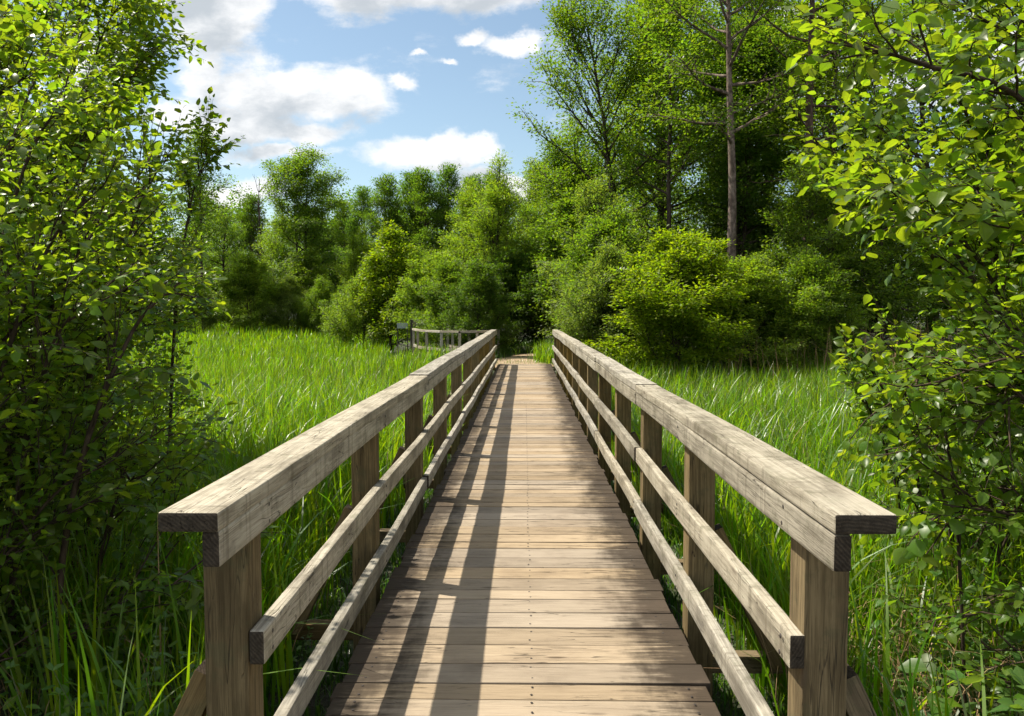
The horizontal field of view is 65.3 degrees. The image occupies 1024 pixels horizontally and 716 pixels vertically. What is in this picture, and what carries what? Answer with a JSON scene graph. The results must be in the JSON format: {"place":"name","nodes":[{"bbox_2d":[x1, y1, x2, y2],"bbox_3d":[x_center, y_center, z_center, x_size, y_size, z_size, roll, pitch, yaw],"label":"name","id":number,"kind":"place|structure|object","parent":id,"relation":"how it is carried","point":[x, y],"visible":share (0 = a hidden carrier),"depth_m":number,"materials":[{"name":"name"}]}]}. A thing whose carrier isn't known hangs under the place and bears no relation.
{"place":"outdoors","nodes":[
{"label":"outdoors","id":0,"kind":"place"},
{"bbox_2d":[0,312,1023,715],"bbox_3d":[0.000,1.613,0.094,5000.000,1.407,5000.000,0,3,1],"label":"ground","id":1,"kind":"structure","parent":0,"point":[324,702],"depth_m":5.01,"materials":[{"name":"green plant"}]},
{"bbox_2d":[0,651,144,715],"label":"herb","id":2,"kind":"object","parent":1,"relation":"on","point":[76,700],"visible":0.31,"depth_m":3.94,"materials":[{"name":"green plant"}]},
{"bbox_2d":[0,553,157,715],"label":"herb","id":3,"kind":"object","parent":1,"relation":"on","point":[71,665],"visible":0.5,"depth_m":4.09,"materials":[{"name":"green plant"}]},
{"bbox_2d":[68,692,90,715],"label":"herb","id":4,"kind":"object","parent":1,"relation":"on","point":[85,694],"visible":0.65,"depth_m":3.40,"materials":[{"name":"green plant"}]},
{"bbox_2d":[3,639,166,715],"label":"herb","id":5,"kind":"object","parent":1,"relation":"on","point":[119,683],"visible":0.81,"depth_m":3.51,"materials":[{"name":"green plant"}]},
{"bbox_2d":[56,164,124,299],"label":"broadleaf tree","id":6,"kind":"object","parent":1,"relation":"on","point":[107,236],"visible":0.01,"depth_m":55.31,"materials":[{"name":"green plant"}]},
{"bbox_2d":[0,0,245,444],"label":"hazel shrub","id":7,"kind":"object","parent":1,"relation":"on","point":[135,13],"visible":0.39,"depth_m":8.92,"materials":[{"name":"green plant"}]},
{"bbox_2d":[41,611,206,715],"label":"herb","id":8,"kind":"object","parent":1,"relation":"on","point":[65,688],"visible":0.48,"depth_m":3.69,"materials":[{"name":"green plant"}]},
{"bbox_2d":[90,659,196,715],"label":"herb","id":9,"kind":"object","parent":1,"relation":"on","point":[171,696],"visible":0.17,"depth_m":4.14,"materials":[{"name":"green plant"}]},
{"bbox_2d":[0,0,295,714],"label":"hazel shrub","id":10,"kind":"object","parent":1,"relation":"on","point":[46,348],"visible":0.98,"depth_m":4.65,"materials":[{"name":"green plant"}]},
{"bbox_2d":[150,708,162,715],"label":"herb","id":11,"kind":"object","parent":1,"relation":"on","point":[159,711],"visible":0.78,"depth_m":3.39,"materials":[{"name":"green plant"}]},
{"bbox_2d":[154,149,219,325],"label":"broadleaf tree","id":12,"kind":"object","parent":1,"relation":"on","point":[178,209],"visible":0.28,"depth_m":55.79,"materials":[{"name":"green plant"}]},
{"bbox_2d":[170,267,228,332],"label":"bush","id":13,"kind":"object","parent":1,"relation":"on","point":[209,321],"visible":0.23,"depth_m":50.39,"materials":[{"name":"green plant"}]},
{"bbox_2d":[169,122,238,330],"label":"broadleaf tree","id":14,"kind":"object","parent":1,"relation":"on","point":[210,178],"visible":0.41,"depth_m":51.51,"materials":[{"name":"green plant"}]},
{"bbox_2d":[192,201,248,322],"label":"broadleaf tree","id":15,"kind":"object","parent":1,"relation":"on","point":[224,256],"visible":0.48,"depth_m":61.53,"materials":[{"name":"green plant"}]},
{"bbox_2d":[196,249,288,332],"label":"bush","id":16,"kind":"object","parent":1,"relation":"on","point":[247,279],"visible":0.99,"depth_m":50.63,"materials":[{"name":"green plant"}]},
{"bbox_2d":[213,192,276,313],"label":"pine tree","id":17,"kind":"object","parent":1,"relation":"on","point":[251,209],"visible":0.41,"depth_m":70.95,"materials":[{"name":"green plant"}]},
{"bbox_2d":[244,173,270,319],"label":"tree","id":18,"kind":"object","parent":1,"relation":"on","point":[259,218],"visible":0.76,"depth_m":61.71,"materials":[{"name":"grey plant"}]},
{"bbox_2d":[255,271,307,330],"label":"bush","id":19,"kind":"object","parent":1,"relation":"on","point":[284,305],"visible":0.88,"depth_m":51.06,"materials":[{"name":"green plant"}]},
{"bbox_2d":[249,198,315,323],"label":"broadleaf tree","id":20,"kind":"object","parent":1,"relation":"on","point":[271,246],"visible":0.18,"depth_m":58.96,"materials":[{"name":"green plant"}]},
{"bbox_2d":[267,626,314,688],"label":"herb","id":21,"kind":"object","parent":1,"relation":"on","point":[309,650],"visible":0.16,"depth_m":4.64,"materials":[{"name":"green plant"}]},
{"bbox_2d":[280,204,331,304],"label":"pine tree","id":22,"kind":"object","parent":1,"relation":"on","point":[317,237],"visible":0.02,"depth_m":72.74,"materials":[{"name":"green plant"}]},
{"bbox_2d":[257,142,357,325],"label":"broadleaf tree","id":23,"kind":"object","parent":1,"relation":"on","point":[296,172],"visible":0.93,"depth_m":53.79,"materials":[{"name":"green plant"}]},
{"bbox_2d":[287,244,330,325],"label":"young tree","id":24,"kind":"object","parent":1,"relation":"on","point":[303,275],"visible":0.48,"depth_m":52.60,"materials":[{"name":"green plant"}]},
{"bbox_2d":[294,275,335,333],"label":"bush","id":25,"kind":"object","parent":1,"relation":"on","point":[321,290],"visible":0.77,"depth_m":50.10,"materials":[{"name":"green plant"}]},
{"bbox_2d":[308,200,361,296],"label":"pine tree","id":26,"kind":"object","parent":1,"relation":"on","point":[343,215],"visible":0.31,"depth_m":73.23,"materials":[{"name":"green plant"}]},
{"bbox_2d":[316,284,372,335],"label":"bush","id":27,"kind":"object","parent":1,"relation":"on","point":[341,289],"visible":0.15,"depth_m":47.08,"materials":[{"name":"green plant"}]},
{"bbox_2d":[312,262,395,347],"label":"bush","id":28,"kind":"object","parent":1,"relation":"on","point":[345,328],"visible":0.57,"depth_m":38.05,"materials":[{"name":"green plant"}]},
{"bbox_2d":[330,225,380,315],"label":"broadleaf tree","id":29,"kind":"object","parent":1,"relation":"on","point":[352,263],"visible":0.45,"depth_m":55.83,"materials":[{"name":"green plant"}]},
{"bbox_2d":[330,184,387,296],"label":"pine tree","id":30,"kind":"object","parent":1,"relation":"on","point":[362,200],"visible":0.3,"depth_m":70.83,"materials":[{"name":"green plant"}]},
{"bbox_2d":[345,172,417,322],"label":"pine tree","id":31,"kind":"object","parent":1,"relation":"on","point":[389,206],"visible":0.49,"depth_m":67.76,"materials":[{"name":"green plant"}]},
{"bbox_2d":[353,218,419,352],"bbox_3d":[-5.391,-3.312,37.425,3.753,6.482,3.797,2,4,28],"label":"young tree","id":32,"kind":"object","parent":1,"relation":"on","point":[396,246],"visible":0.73,"depth_m":36.99,"materials":[{"name":"green plant"}]},
{"bbox_2d":[363,240,433,348],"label":"bush","id":33,"kind":"object","parent":1,"relation":"on","point":[420,255],"visible":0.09,"depth_m":38.16,"materials":[{"name":"green plant"}]},
{"bbox_2d":[397,323,407,355],"bbox_3d":[-4.531,-0.493,33.123,0.450,1.907,0.070,0,3,1],"label":"info sign","id":34,"kind":"object","parent":1,"relation":"on","point":[402,325],"visible":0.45,"depth_m":33.05,"materials":[{"name":"grey metal"}]},
{"bbox_2d":[391,169,434,306],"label":"pine tree","id":35,"kind":"object","parent":1,"relation":"on","point":[407,184],"visible":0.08,"depth_m":70.00,"materials":[{"name":"green plant"}]},
{"bbox_2d":[410,318,422,354],"bbox_3d":[-3.770,-0.577,31.699,0.515,1.992,0.100,0,3,1],"label":"notice board","id":36,"kind":"object","parent":1,"relation":"on","point":[412,326],"visible":0.68,"depth_m":31.64,"materials":[{"name":"brown wood"}]},
{"bbox_2d":[383,249,458,352],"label":"bush","id":37,"kind":"object","parent":1,"relation":"on","point":[410,294],"visible":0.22,"depth_m":34.57,"materials":[{"name":"green plant"}]},
{"bbox_2d":[387,166,455,263],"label":"pine tree","id":38,"kind":"object","parent":1,"relation":"on","point":[422,197],"visible":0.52,"depth_m":67.00,"materials":[{"name":"green plant"}]},
{"bbox_2d":[415,162,463,261],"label":"pine tree","id":39,"kind":"object","parent":1,"relation":"on","point":[447,173],"visible":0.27,"depth_m":68.38,"materials":[{"name":"green plant"}]},
{"bbox_2d":[400,256,495,351],"bbox_3d":[-2.288,-1.850,31.622,3.962,4.366,3.995,-1,4,-20],"label":"bush","id":40,"kind":"object","parent":1,"relation":"on","point":[447,272],"visible":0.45,"depth_m":31.07,"materials":[{"name":"green plant"}]},
{"bbox_2d":[412,328,499,357],"bbox_3d":[-2.260,-0.219,29.200,2.975,1.665,5.212,-3,4,-38],"label":"railing","id":41,"kind":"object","parent":1,"relation":"on","point":[451,346],"visible":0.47,"depth_m":28.12,"materials":[{"name":"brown wood"}]},
{"bbox_2d":[421,176,503,268],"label":"willow tree","id":42,"kind":"object","parent":1,"relation":"on","point":[468,205],"visible":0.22,"depth_m":41.35,"materials":[{"name":"green plant"}]},
{"bbox_2d":[437,172,494,266],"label":"pine tree","id":43,"kind":"object","parent":1,"relation":"on","point":[478,180],"visible":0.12,"depth_m":66.03,"materials":[{"name":"green plant"}]},
{"bbox_2d":[436,253,524,353],"bbox_3d":[-1.362,-1.882,29.103,3.506,3.809,3.160,3,4,39],"label":"bush","id":44,"kind":"object","parent":1,"relation":"on","point":[479,297],"visible":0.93,"depth_m":28.65,"materials":[{"name":"green plant"}]},
{"bbox_2d":[441,149,540,325],"bbox_3d":[-0.716,-4.552,34.342,4.961,8.512,4.271,-3,4,-39],"label":"willow tree","id":45,"kind":"object","parent":1,"relation":"on","point":[498,198],"visible":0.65,"depth_m":33.48,"materials":[{"name":"green plant"}]},
{"bbox_2d":[478,172,511,257],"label":"pine tree","id":46,"kind":"object","parent":1,"relation":"on","point":[488,179],"visible":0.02,"depth_m":68.07,"materials":[{"name":"green plant"}]},
{"bbox_2d":[490,188,531,316],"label":"broadleaf tree","id":47,"kind":"object","parent":1,"relation":"on","point":[518,221],"visible":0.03,"depth_m":45.02,"materials":[{"name":"green plant"}]},
{"bbox_2d":[0,549,1023,715],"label":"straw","id":48,"kind":"object","parent":1,"relation":"on","point":[898,665],"visible":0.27,"depth_m":4.37,"materials":[{"name":"plant"}]},
{"bbox_2d":[464,245,561,351],"bbox_3d":[0.022,-2.171,32.715,4.402,4.851,4.439,2,4,26],"label":"bush","id":49,"kind":"object","parent":1,"relation":"on","point":[512,274],"visible":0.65,"depth_m":32.15,"materials":[{"name":"green plant"}]},
{"bbox_2d":[158,329,896,715],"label":"footbridge","id":50,"kind":"object","parent":1,"relation":"on","point":[524,577],"visible":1,"depth_m":4.06,"materials":[{"name":"brown wood"}]},
{"bbox_2d":[41,90,1019,332],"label":"forest","id":51,"kind":"object","parent":1,"relation":"on","point":[236,192],"visible":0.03,"depth_m":75.69,"materials":[{"name":"green plant"}]},
{"bbox_2d":[508,156,555,341],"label":"broadleaf tree","id":52,"kind":"object","parent":1,"relation":"on","point":[534,194],"visible":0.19,"depth_m":39.65,"materials":[{"name":"green plant"}]},
{"bbox_2d":[516,221,567,343],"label":"bush","id":53,"kind":"object","parent":1,"relation":"on","point":[534,232],"visible":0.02,"depth_m":34.72,"materials":[{"name":"green plant"}]},
{"bbox_2d":[522,146,571,327],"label":"broadleaf tree","id":54,"kind":"object","parent":1,"relation":"on","point":[544,179],"visible":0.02,"depth_m":49.59,"materials":[{"name":"green plant"}]},
{"bbox_2d":[525,186,584,334],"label":"broadleaf tree","id":55,"kind":"object","parent":1,"relation":"on","point":[550,242],"visible":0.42,"depth_m":31.32,"materials":[{"name":"green plant"}]},
{"bbox_2d":[509,116,632,253],"bbox_3d":[2.494,-5.872,36.773,6.346,10.888,5.463,2,4,26],"label":"broadleaf tree","id":56,"kind":"object","parent":1,"relation":"on","point":[579,174],"visible":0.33,"depth_m":36.58,"materials":[{"name":"green plant"}]},
{"bbox_2d":[543,235,641,355],"bbox_3d":[2.703,-1.716,24.596,3.725,4.048,3.357,1,3,11],"label":"bush","id":57,"kind":"object","parent":1,"relation":"on","point":[581,317],"visible":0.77,"depth_m":24.07,"materials":[{"name":"green plant"}]},
{"bbox_2d":[539,197,654,348],"bbox_3d":[3.275,-2.541,26.229,4.542,5.476,5.039,-1,3,-14],"label":"bush","id":58,"kind":"object","parent":1,"relation":"on","point":[616,227],"visible":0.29,"depth_m":26.19,"materials":[{"name":"green plant"}]},
{"bbox_2d":[532,174,664,347],"bbox_3d":[3.263,-3.381,30.078,5.213,7.063,4.904,-1,4,-18],"label":"broadleaf tree","id":59,"kind":"object","parent":1,"relation":"on","point":[590,203],"visible":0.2,"depth_m":29.85,"materials":[{"name":"green plant"}]},
{"bbox_2d":[506,0,700,256],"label":"broadleaf tree","id":60,"kind":"object","parent":1,"relation":"on","point":[570,18],"visible":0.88,"depth_m":32.89,"materials":[{"name":"green plant"}]},
{"bbox_2d":[582,0,739,342],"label":"broadleaf tree","id":61,"kind":"object","parent":1,"relation":"on","point":[660,205],"visible":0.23,"depth_m":38.22,"materials":[{"name":"green plant"}]},
{"bbox_2d":[600,0,721,260],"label":"broadleaf tree","id":62,"kind":"object","parent":1,"relation":"on","point":[675,198],"visible":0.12,"depth_m":44.51,"materials":[{"name":"green plant"}]},
{"bbox_2d":[580,224,760,378],"bbox_3d":[4.532,-1.293,22.773,5.548,4.973,5.503,1,3,10],"label":"bush","id":63,"kind":"object","parent":1,"relation":"on","point":[660,296],"visible":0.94,"depth_m":21.72,"materials":[{"name":"green plant"}]},
{"bbox_2d":[609,0,745,345],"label":"broadleaf tree","id":64,"kind":"object","parent":1,"relation":"on","point":[674,44],"visible":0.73,"depth_m":30.50,"materials":[{"name":"green plant"}]},
{"bbox_2d":[614,0,821,358],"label":"tree","id":65,"kind":"object","parent":1,"relation":"on","point":[728,110],"visible":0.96,"depth_m":26.68,"materials":[{"name":"green plant"}]},
{"bbox_2d":[633,1,825,261],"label":"broadleaf tree","id":66,"kind":"object","parent":1,"relation":"on","point":[744,205],"visible":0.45,"depth_m":32.35,"materials":[{"name":"green plant"}]},
{"bbox_2d":[687,121,782,272],"bbox_3d":[9.553,-5.228,34.928,4.960,9.811,5.340,-1,3,-11],"label":"broadleaf tree","id":67,"kind":"object","parent":1,"relation":"on","point":[718,218],"visible":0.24,"depth_m":33.84,"materials":[{"name":"green plant"}]},
{"bbox_2d":[675,0,803,252],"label":"broadleaf tree","id":68,"kind":"object","parent":1,"relation":"on","point":[739,5],"visible":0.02,"depth_m":40.05,"materials":[{"name":"green plant"}]},
{"bbox_2d":[679,251,830,369],"bbox_3d":[7.039,-1.127,23.450,4.512,3.978,4.550,0,3,-3],"label":"bush","id":69,"kind":"object","parent":1,"relation":"on","point":[760,302],"visible":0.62,"depth_m":22.80,"materials":[{"name":"green plant"}]},
{"bbox_2d":[695,0,823,331],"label":"broadleaf tree","id":70,"kind":"object","parent":1,"relation":"on","point":[777,194],"visible":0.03,"depth_m":44.38,"materials":[{"name":"green plant"}]},
{"bbox_2d":[723,0,892,343],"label":"tree","id":71,"kind":"object","parent":1,"relation":"on","point":[809,120],"visible":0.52,"depth_m":27.00,"materials":[{"name":"green plant"}]},
{"bbox_2d":[761,244,874,366],"bbox_3d":[9.129,-1.506,24.052,3.506,3.810,3.160,-3,4,-38],"label":"bush","id":72,"kind":"object","parent":1,"relation":"on","point":[808,273],"visible":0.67,"depth_m":23.49,"materials":[{"name":"green plant"}]},
{"bbox_2d":[737,146,913,353],"bbox_3d":[9.458,-3.222,25.784,5.030,7.244,5.346,-2,4,-28],"label":"broadleaf tree","id":73,"kind":"object","parent":1,"relation":"on","point":[814,200],"visible":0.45,"depth_m":25.17,"materials":[{"name":"green plant"}]},
{"bbox_2d":[748,0,904,258],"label":"broadleaf tree","id":74,"kind":"object","parent":1,"relation":"on","point":[835,89],"visible":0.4,"depth_m":28.82,"materials":[{"name":"green plant"}]},
{"bbox_2d":[740,0,935,302],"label":"broadleaf tree","id":75,"kind":"object","parent":1,"relation":"on","point":[807,1],"visible":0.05,"depth_m":36.45,"materials":[{"name":"green plant"}]},
{"bbox_2d":[693,317,987,375],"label":"dry reeds","id":76,"kind":"object","parent":1,"relation":"on","point":[820,350],"visible":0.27,"depth_m":22.71,"materials":[{"name":"green plant"}]},
{"bbox_2d":[753,0,929,309],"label":"broadleaf tree","id":77,"kind":"object","parent":1,"relation":"on","point":[878,67],"visible":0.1,"depth_m":30.80,"materials":[{"name":"green plant"}]},
{"bbox_2d":[848,561,916,686],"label":"herb","id":78,"kind":"object","parent":1,"relation":"on","point":[881,601],"visible":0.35,"depth_m":4.59,"materials":[{"name":"green plant"}]},
{"bbox_2d":[830,158,951,352],"bbox_3d":[12.432,-3.168,26.614,4.904,7.063,5.213,3,5,43],"label":"broadleaf tree","id":79,"kind":"object","parent":1,"relation":"on","point":[906,310],"visible":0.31,"depth_m":25.97,"materials":[{"name":"green plant"}]},
{"bbox_2d":[768,0,1023,607],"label":"alder shrub","id":80,"kind":"object","parent":1,"relation":"on","point":[985,225],"visible":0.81,"depth_m":4.07,"materials":[{"name":"green plant"}]},
{"bbox_2d":[867,656,949,715],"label":"herb","id":81,"kind":"object","parent":1,"relation":"on","point":[918,683],"visible":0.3,"depth_m":4.13,"materials":[{"name":"green plant"}]},
{"bbox_2d":[831,262,1023,715],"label":"bush","id":82,"kind":"object","parent":1,"relation":"on","point":[946,423],"visible":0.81,"depth_m":3.90,"materials":[{"name":"green plant"}]},
{"bbox_2d":[836,0,1019,348],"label":"broadleaf tree","id":83,"kind":"object","parent":1,"relation":"on","point":[916,35],"visible":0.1,"depth_m":32.52,"materials":[{"name":"green plant"}]},
{"bbox_2d":[898,148,1021,349],"bbox_3d":[16.184,-3.552,27.515,5.681,7.697,5.344,1,4,19],"label":"broadleaf tree","id":84,"kind":"object","parent":1,"relation":"on","point":[955,264],"visible":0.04,"depth_m":27.70,"materials":[{"name":"green plant"}]},
{"bbox_2d":[898,629,1023,715],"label":"herb","id":85,"kind":"object","parent":1,"relation":"on","point":[1018,679],"visible":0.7,"depth_m":3.65,"materials":[{"name":"green plant"}]},
{"bbox_2d":[913,629,1014,715],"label":"herb","id":86,"kind":"object","parent":1,"relation":"on","point":[947,662],"visible":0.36,"depth_m":4.27,"materials":[{"name":"green plant"}]},
{"bbox_2d":[913,557,1023,715],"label":"herb","id":87,"kind":"object","parent":1,"relation":"on","point":[971,589],"visible":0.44,"depth_m":4.24,"materials":[{"name":"green plant"}]},
{"bbox_2d":[940,670,1023,715],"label":"herb","id":88,"kind":"object","parent":1,"relation":"on","point":[1017,705],"visible":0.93,"depth_m":3.29,"materials":[{"name":"green plant"}]},
{"bbox_2d":[1,0,1023,311],"label":"sky","id":89,"kind":"structure","parent":0,"point":[377,86],"materials":[{"name":"blue"}]},
{"bbox_2d":[495,349,607,367],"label":"path","id":90,"kind":"structure","parent":0,"point":[526,356],"depth_m":26.98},
{"bbox_2d":[525,337,553,364],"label":"grass tuft","id":91,"kind":"object","parent":90,"relation":"on","point":[544,350],"visible":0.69,"depth_m":25.58,"materials":[{"name":"green plant"}]}
]}

